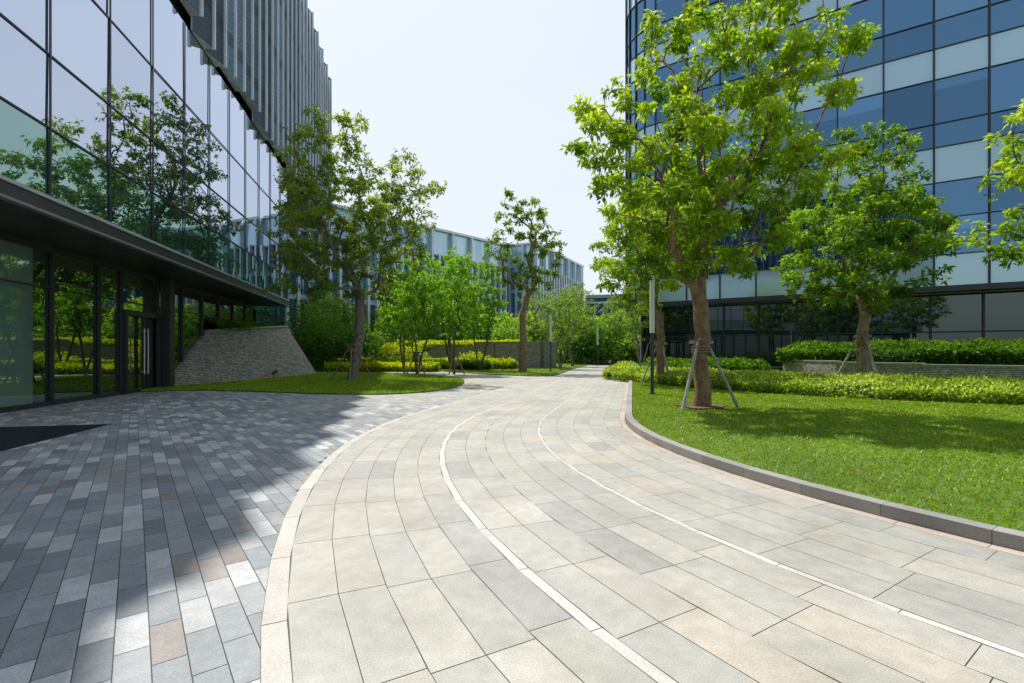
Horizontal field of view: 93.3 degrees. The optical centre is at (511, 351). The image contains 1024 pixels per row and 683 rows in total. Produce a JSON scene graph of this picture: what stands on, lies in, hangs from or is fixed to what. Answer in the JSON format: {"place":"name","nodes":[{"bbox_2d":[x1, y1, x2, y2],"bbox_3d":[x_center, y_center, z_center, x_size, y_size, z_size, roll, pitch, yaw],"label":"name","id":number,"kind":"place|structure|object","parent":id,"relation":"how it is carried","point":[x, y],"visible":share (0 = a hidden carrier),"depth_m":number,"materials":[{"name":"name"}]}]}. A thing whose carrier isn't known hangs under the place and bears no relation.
{"place":"outdoors","nodes":[
{"label":"outdoors","id":0,"kind":"place"},
{"bbox_2d":[140,371,463,394],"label":"lawn","id":1,"kind":"structure","parent":0,"point":[329,393],"depth_m":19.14,"materials":[{"name":"green plant"}]},
{"bbox_2d":[254,104,446,379],"bbox_3d":[-8.617,-5.669,26.366,8.692,14.732,8.586,0,0,-40],"label":"shade tree","id":2,"kind":"object","parent":1,"relation":"on","point":[312,188],"visible":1,"depth_m":25.71,"materials":[{"name":"green plant"}]},
{"bbox_2d":[331,343,372,379],"bbox_3d":[-8.700,0.595,26.300,1.639,2.050,1.640,0,0,34],"label":"tree stake support","id":3,"kind":"object","parent":1,"relation":"on","point":[351,345],"visible":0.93,"depth_m":26.14,"materials":[{"name":"grey wood"}]},
{"bbox_2d":[407,352,424,373],"bbox_3d":[-6.428,0.816,31.949,1.214,1.600,1.285,0,0,0],"label":"tree stake support","id":4,"kind":"object","parent":1,"relation":"on","point":[418,356],"visible":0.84,"depth_m":31.98,"materials":[{"name":"grey wood"}]},
{"bbox_2d":[383,252,450,374],"bbox_3d":[-6.208,-2.389,32.096,4.492,8.112,4.330,0,0,0],"label":"tree","id":5,"kind":"object","parent":1,"relation":"on","point":[407,299],"visible":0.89,"depth_m":31.59,"materials":[{"name":"green plant"}]},
{"bbox_2d":[0,370,627,682],"bbox_3d":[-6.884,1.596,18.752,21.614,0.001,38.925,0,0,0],"label":"plaza paving","id":6,"kind":"structure","parent":0,"point":[93,662],"depth_m":4.54,"materials":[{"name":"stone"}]},
{"bbox_2d":[0,424,109,451],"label":"entrance mat","id":7,"kind":"object","parent":6,"relation":"on","point":[14,437],"visible":1,"depth_m":9.35,"materials":[{"name":"rubber"}]},
{"bbox_2d":[0,230,256,412],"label":"lobby frames","id":8,"kind":"structure","parent":6,"relation":"on","point":[164,316],"depth_m":17.89,"materials":[{"name":"black metal"}]},
{"bbox_2d":[0,240,254,407],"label":"lobby glass","id":9,"kind":"object","parent":8,"relation":"in","point":[24,343],"visible":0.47,"depth_m":15.32,"materials":[{"name":"glass"}]},
{"bbox_2d":[0,199,286,306],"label":"soffit","id":10,"kind":"structure","parent":8,"relation":"on","point":[22,222],"depth_m":14.90,"materials":[{"name":"metal"}]},
{"bbox_2d":[0,174,289,305],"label":"fascia","id":11,"kind":"structure","parent":10,"relation":"attached to","point":[12,191],"depth_m":13.25,"materials":[{"name":"metal"}]},
{"bbox_2d":[0,0,287,298],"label":"facade glass","id":12,"kind":"object","parent":11,"relation":"on","point":[80,50],"visible":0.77,"depth_m":14.90,"materials":[{"name":"blue glass"}]},
{"bbox_2d":[0,0,286,295],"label":"mullions","id":13,"kind":"object","parent":12,"relation":"attached to","point":[49,53],"visible":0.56,"depth_m":15.80,"materials":[{"name":"metal"}]},
{"bbox_2d":[140,328,148,373],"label":"door handles","id":14,"kind":"object","parent":8,"relation":"attached to","point":[144,371],"depth_m":19.26,"materials":[{"name":"metal"}]},
{"bbox_2d":[48,0,322,325],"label":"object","id":15,"kind":"object","parent":6,"relation":"on","point":[180,9],"depth_m":25.27,"materials":[{"name":"metal"}]},
{"bbox_2d":[180,0,330,232],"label":"fin panels","id":16,"kind":"object","parent":15,"relation":"attached to","point":[201,30],"visible":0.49,"depth_m":26.95,"materials":[{"name":"grey metal"}]},
{"bbox_2d":[190,0,331,232],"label":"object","id":17,"kind":"object","parent":16,"relation":"attached to","point":[244,49],"visible":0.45,"depth_m":30.68,"materials":[{"name":"grey metal"}]},
{"bbox_2d":[175,326,315,385],"bbox_3d":[-15.232,-0.100,28.700,3.664,3.440,16.600,0,0,0],"label":"battered stone planter","id":18,"kind":"object","parent":6,"relation":"on","point":[217,355],"visible":0.89,"depth_m":26.62,"materials":[{"name":"stone"}]},
{"bbox_2d":[209,317,275,331],"bbox_3d":[-16.035,-1.443,29.193,1.697,0.891,7.015,0,0,3],"label":"hedge","id":19,"kind":"object","parent":18,"relation":"in","point":[224,324],"visible":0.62,"depth_m":27.22,"materials":[{"name":"green plant"}]},
{"bbox_2d":[374,258,429,372],"bbox_3d":[-8.040,-2.821,35.956,4.443,8.985,4.350,0,0,0],"label":"tree","id":20,"kind":"object","parent":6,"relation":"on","point":[385,311],"visible":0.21,"depth_m":35.56,"materials":[{"name":"green plant"}]},
{"bbox_2d":[426,252,485,373],"bbox_3d":[-3.950,-2.614,33.659,4.347,8.573,4.423,0,0,0],"label":"tree","id":21,"kind":"object","parent":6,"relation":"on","point":[463,272],"visible":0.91,"depth_m":32.98,"materials":[{"name":"green plant"}]},
{"bbox_2d":[448,352,464,374],"bbox_3d":[-3.857,0.816,33.465,1.191,1.600,1.292,0,0,0],"label":"tree stake support","id":22,"kind":"object","parent":6,"relation":"on","point":[456,355],"visible":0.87,"depth_m":33.37,"materials":[{"name":"grey wood"}]},
{"bbox_2d":[625,380,1023,551],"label":"kerb","id":23,"kind":"structure","parent":6,"relation":"on","point":[1008,538],"depth_m":4.93,"materials":[{"name":"stone"}]},
{"bbox_2d":[318,363,587,376],"bbox_3d":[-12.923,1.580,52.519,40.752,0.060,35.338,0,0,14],"label":"lawn","id":24,"kind":"structure","parent":0,"point":[519,374],"depth_m":37.16,"materials":[{"name":"green plant"}]},
{"bbox_2d":[257,235,322,325],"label":"bay","id":25,"kind":"object","parent":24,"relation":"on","point":[275,312],"visible":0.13,"depth_m":43.72,"materials":[{"name":"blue glass"}]},
{"bbox_2d":[287,296,421,370],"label":"shrub mass","id":26,"kind":"object","parent":24,"relation":"on","point":[340,342],"visible":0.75,"depth_m":40.85,"materials":[{"name":"green plant"}]},
{"bbox_2d":[323,360,440,371],"bbox_3d":[-10.127,1.202,37.864,9.121,1.100,3.336,0,0,-10],"label":"yellow hedge","id":27,"kind":"object","parent":24,"relation":"on","point":[380,366],"visible":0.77,"depth_m":37.35,"materials":[{"name":"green plant"}]},
{"bbox_2d":[377,342,430,361],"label":"yellow shrub","id":28,"kind":"object","parent":24,"relation":"on","point":[395,350],"visible":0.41,"depth_m":41.87,"materials":[{"name":"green plant"}]},
{"bbox_2d":[315,356,518,369],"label":"yellow hedge","id":29,"kind":"object","parent":24,"relation":"on","point":[503,363],"visible":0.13,"depth_m":42.18,"materials":[{"name":"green plant"}]},
{"bbox_2d":[368,347,473,357],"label":"stone retaining wall","id":30,"kind":"structure","parent":24,"relation":"on","point":[437,352],"depth_m":47.81,"materials":[{"name":"stone"}]},
{"bbox_2d":[373,358,493,369],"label":"hedge","id":31,"kind":"object","parent":24,"relation":"on","point":[472,364],"visible":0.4,"depth_m":40.51,"materials":[{"name":"green plant"}]},
{"bbox_2d":[427,244,469,362],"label":"tree","id":32,"kind":"object","parent":24,"relation":"on","point":[445,257],"visible":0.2,"depth_m":40.77,"materials":[{"name":"green plant"}]},
{"bbox_2d":[395,339,519,349],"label":"yellow hedge","id":33,"kind":"object","parent":24,"relation":"on","point":[441,343],"visible":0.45,"depth_m":49.20,"materials":[{"name":"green plant"}]},
{"bbox_2d":[459,350,490,359],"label":"yellow shrub","id":34,"kind":"object","parent":24,"relation":"on","point":[471,356],"visible":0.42,"depth_m":43.33,"materials":[{"name":"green plant"}]},
{"bbox_2d":[455,261,507,369],"bbox_3d":[-2.555,-2.851,38.975,4.611,9.060,4.170,0,0,0],"label":"tree","id":35,"kind":"object","parent":24,"relation":"on","point":[498,303],"visible":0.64,"depth_m":38.72,"materials":[{"name":"green plant"}]},
{"bbox_2d":[474,341,555,367],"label":"stone retaining wall","id":36,"kind":"structure","parent":24,"relation":"on","point":[537,354],"depth_m":44.59,"materials":[{"name":"stone"}]},
{"bbox_2d":[482,187,567,371],"bbox_3d":[0.908,-5.234,35.960,6.590,13.781,3.451,0,0,0],"label":"shade tree","id":37,"kind":"object","parent":24,"relation":"on","point":[533,271],"visible":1,"depth_m":35.76,"materials":[{"name":"green plant"}]},
{"bbox_2d":[512,286,557,340],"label":"tree","id":38,"kind":"object","parent":24,"relation":"on","point":[532,332],"visible":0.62,"depth_m":46.89,"materials":[{"name":"green plant"}]},
{"bbox_2d":[549,314,551,371],"bbox_3d":[2.950,-0.650,37.000,0.280,4.400,0.280,0,0,0],"label":"lamp post","id":39,"kind":"object","parent":24,"relation":"on","point":[550,328],"visible":0.94,"depth_m":36.94,"materials":[{"name":"metal"}]},
{"bbox_2d":[536,284,584,368],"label":"tree","id":40,"kind":"object","parent":24,"relation":"on","point":[566,318],"visible":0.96,"depth_m":42.78,"materials":[{"name":"green plant"}]},
{"bbox_2d":[553,286,594,365],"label":"tree","id":41,"kind":"object","parent":24,"relation":"on","point":[582,293],"visible":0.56,"depth_m":49.98,"materials":[{"name":"green plant"}]},
{"bbox_2d":[568,281,597,363],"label":"tree","id":42,"kind":"object","parent":24,"relation":"on","point":[581,306],"visible":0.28,"depth_m":59.72,"materials":[{"name":"green plant"}]},
{"bbox_2d":[308,0,624,305],"label":"sky","id":43,"kind":"structure","parent":0,"point":[481,92],"materials":[{"name":"white"}]},
{"bbox_2d":[260,362,1023,682],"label":"path","id":44,"kind":"structure","parent":0,"point":[570,526],"depth_m":3.49,"materials":[{"name":"stone"}]},
{"bbox_2d":[596,326,598,365],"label":"lamp post","id":45,"kind":"object","parent":44,"relation":"on","point":[597,346],"visible":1,"depth_m":51.92,"materials":[{"name":"metal"}]},
{"bbox_2d":[598,293,629,362],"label":"tree","id":46,"kind":"object","parent":44,"relation":"on","point":[615,321],"visible":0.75,"depth_m":57.71,"materials":[{"name":"green plant"}]},
{"bbox_2d":[632,370,1023,531],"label":"lawn","id":47,"kind":"structure","parent":0,"point":[923,503],"depth_m":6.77,"materials":[{"name":"green plant"}]},
{"bbox_2d":[600,360,638,378],"bbox_3d":[7.962,1.189,34.488,2.104,1.058,15.986,0,0,15],"label":"variegated hedge","id":48,"kind":"object","parent":47,"relation":"on","point":[620,365],"visible":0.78,"depth_m":27.78,"materials":[{"name":"green plant"}]},
{"bbox_2d":[615,272,666,365],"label":"tree","id":49,"kind":"object","parent":47,"relation":"on","point":[641,310],"visible":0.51,"depth_m":43.81,"materials":[{"name":"green plant"}]},
{"bbox_2d":[648,276,655,394],"bbox_3d":[4.900,-0.560,16.900,0.280,4.150,0.280,0,0,0],"label":"lamp post","id":50,"kind":"object","parent":47,"relation":"on","point":[652,307],"visible":0.85,"depth_m":16.84,"materials":[{"name":"metal"}]},
{"bbox_2d":[588,170,716,382],"bbox_3d":[6.578,-3.451,22.768,5.881,10.160,6.235,0,0,0],"label":"shade tree","id":51,"kind":"object","parent":47,"relation":"on","point":[672,284],"visible":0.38,"depth_m":22.65,"materials":[{"name":"green plant"}]},
{"bbox_2d":[640,342,670,382],"bbox_3d":[6.878,0.581,22.691,1.585,2.002,1.597,0,0,0],"label":"tree stake support","id":52,"kind":"object","parent":47,"relation":"on","point":[662,348],"visible":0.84,"depth_m":22.63,"materials":[{"name":"grey wood"}]},
{"bbox_2d":[674,403,724,407],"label":"tree pit soil","id":53,"kind":"object","parent":47,"relation":"on","point":[689,405],"visible":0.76,"depth_m":12.93,"materials":[{"name":"brown soil"}]},
{"bbox_2d":[641,356,769,370],"bbox_3d":[12.186,1.015,30.792,7.738,1.570,3.782,0,0,32],"label":"hedge","id":54,"kind":"object","parent":47,"relation":"on","point":[735,363],"visible":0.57,"depth_m":29.14,"materials":[{"name":"green plant"}]},
{"bbox_2d":[681,338,739,408],"bbox_3d":[5.221,0.606,13.312,1.705,1.954,1.630,0,0,0],"label":"tree stake support","id":55,"kind":"object","parent":47,"relation":"on","point":[697,347],"visible":0.88,"depth_m":12.91,"materials":[{"name":"grey wood"}]},
{"bbox_2d":[560,0,880,406],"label":"shade tree","id":56,"kind":"object","parent":47,"relation":"on","point":[698,125],"visible":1,"depth_m":12.48,"materials":[{"name":"green plant"}]},
{"bbox_2d":[608,365,1023,404],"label":"variegated hedge","id":57,"kind":"object","parent":47,"relation":"on","point":[999,388],"visible":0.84,"depth_m":16.05,"materials":[{"name":"green plant"}]},
{"bbox_2d":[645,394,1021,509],"bbox_3d":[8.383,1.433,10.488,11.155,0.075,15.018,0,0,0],"label":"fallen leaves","id":58,"kind":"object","parent":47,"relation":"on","point":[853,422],"visible":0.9,"depth_m":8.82,"materials":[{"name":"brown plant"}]},
{"bbox_2d":[838,335,876,374],"bbox_3d":[14.511,0.216,19.786,1.642,1.805,1.453,0,0,0],"label":"tree stake support","id":59,"kind":"object","parent":47,"relation":"on","point":[870,356],"visible":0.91,"depth_m":19.95,"materials":[{"name":"grey wood"}]},
{"bbox_2d":[771,120,969,374],"bbox_3d":[14.675,-4.096,19.993,7.159,10.630,6.038,0,0,0],"label":"shade tree","id":60,"kind":"object","parent":47,"relation":"on","point":[863,218],"visible":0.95,"depth_m":19.30,"materials":[{"name":"green plant"}]},
{"bbox_2d":[783,360,1023,378],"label":"stone retaining wall","id":61,"kind":"structure","parent":47,"relation":"on","point":[834,366],"depth_m":21.51,"materials":[{"name":"stone"}]},
{"bbox_2d":[775,336,1023,364],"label":"hedge","id":62,"kind":"object","parent":61,"relation":"on","point":[989,351],"visible":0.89,"depth_m":22.43,"materials":[{"name":"green plant"}]},
{"bbox_2d":[944,98,1023,270],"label":"shade tree","id":63,"kind":"object","parent":47,"relation":"on","point":[1016,172],"visible":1,"depth_m":12.96,"materials":[{"name":"green plant"}]},
{"label":"ground","id":64,"kind":"structure","parent":0,"visible":0},
{"bbox_2d":[295,284,639,364],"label":"background trees","id":65,"kind":"object","parent":64,"relation":"on","point":[622,349],"visible":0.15,"depth_m":59.52,"materials":[{"name":"green plant"}]},
{"bbox_2d":[329,320,634,363],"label":"background tree trunks","id":66,"kind":"object","parent":64,"relation":"on","point":[573,359],"visible":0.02,"depth_m":61.06,"materials":[{"name":"brown plant"}]},
{"bbox_2d":[624,0,1023,369],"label":"curved glass office tower","id":67,"kind":"structure","parent":64,"relation":"on","point":[945,78],"depth_m":34.12,"materials":[{"name":"glass"}]},
{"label":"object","id":68,"kind":"object","parent":64,"relation":"on","visible":0},
{"bbox_2d":[284,208,502,362],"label":"glazing","id":69,"kind":"structure","parent":68,"relation":"on","point":[441,243],"depth_m":69.36,"materials":[{"name":"blue glass"}]},
{"bbox_2d":[284,203,506,337],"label":"fins","id":70,"kind":"object","parent":69,"relation":"attached to","point":[367,301],"visible":0.09,"depth_m":65.21,"materials":[{"name":"grey metal"}]},
{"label":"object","id":71,"kind":"object","parent":64,"relation":"on","visible":0},
{"bbox_2d":[507,245,578,317],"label":"glazing","id":72,"kind":"structure","parent":71,"relation":"on","point":[516,250],"depth_m":84.29,"materials":[{"name":"blue glass"}]},
{"bbox_2d":[507,242,583,334],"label":"fins","id":73,"kind":"object","parent":72,"relation":"attached to","point":[560,283],"visible":0.21,"depth_m":86.46,"materials":[{"name":"grey metal"}]},
{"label":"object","id":74,"kind":"object","parent":64,"relation":"on","visible":0},
{"bbox_2d":[586,298,639,359],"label":"glazing","id":75,"kind":"structure","parent":74,"relation":"on","point":[599,307],"depth_m":91.66,"materials":[{"name":"blue glass"}]},
{"bbox_2d":[585,294,622,318],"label":"fins","id":76,"kind":"object","parent":75,"relation":"attached to","point":[601,296],"visible":0.02,"depth_m":91.23,"materials":[{"name":"grey metal"}]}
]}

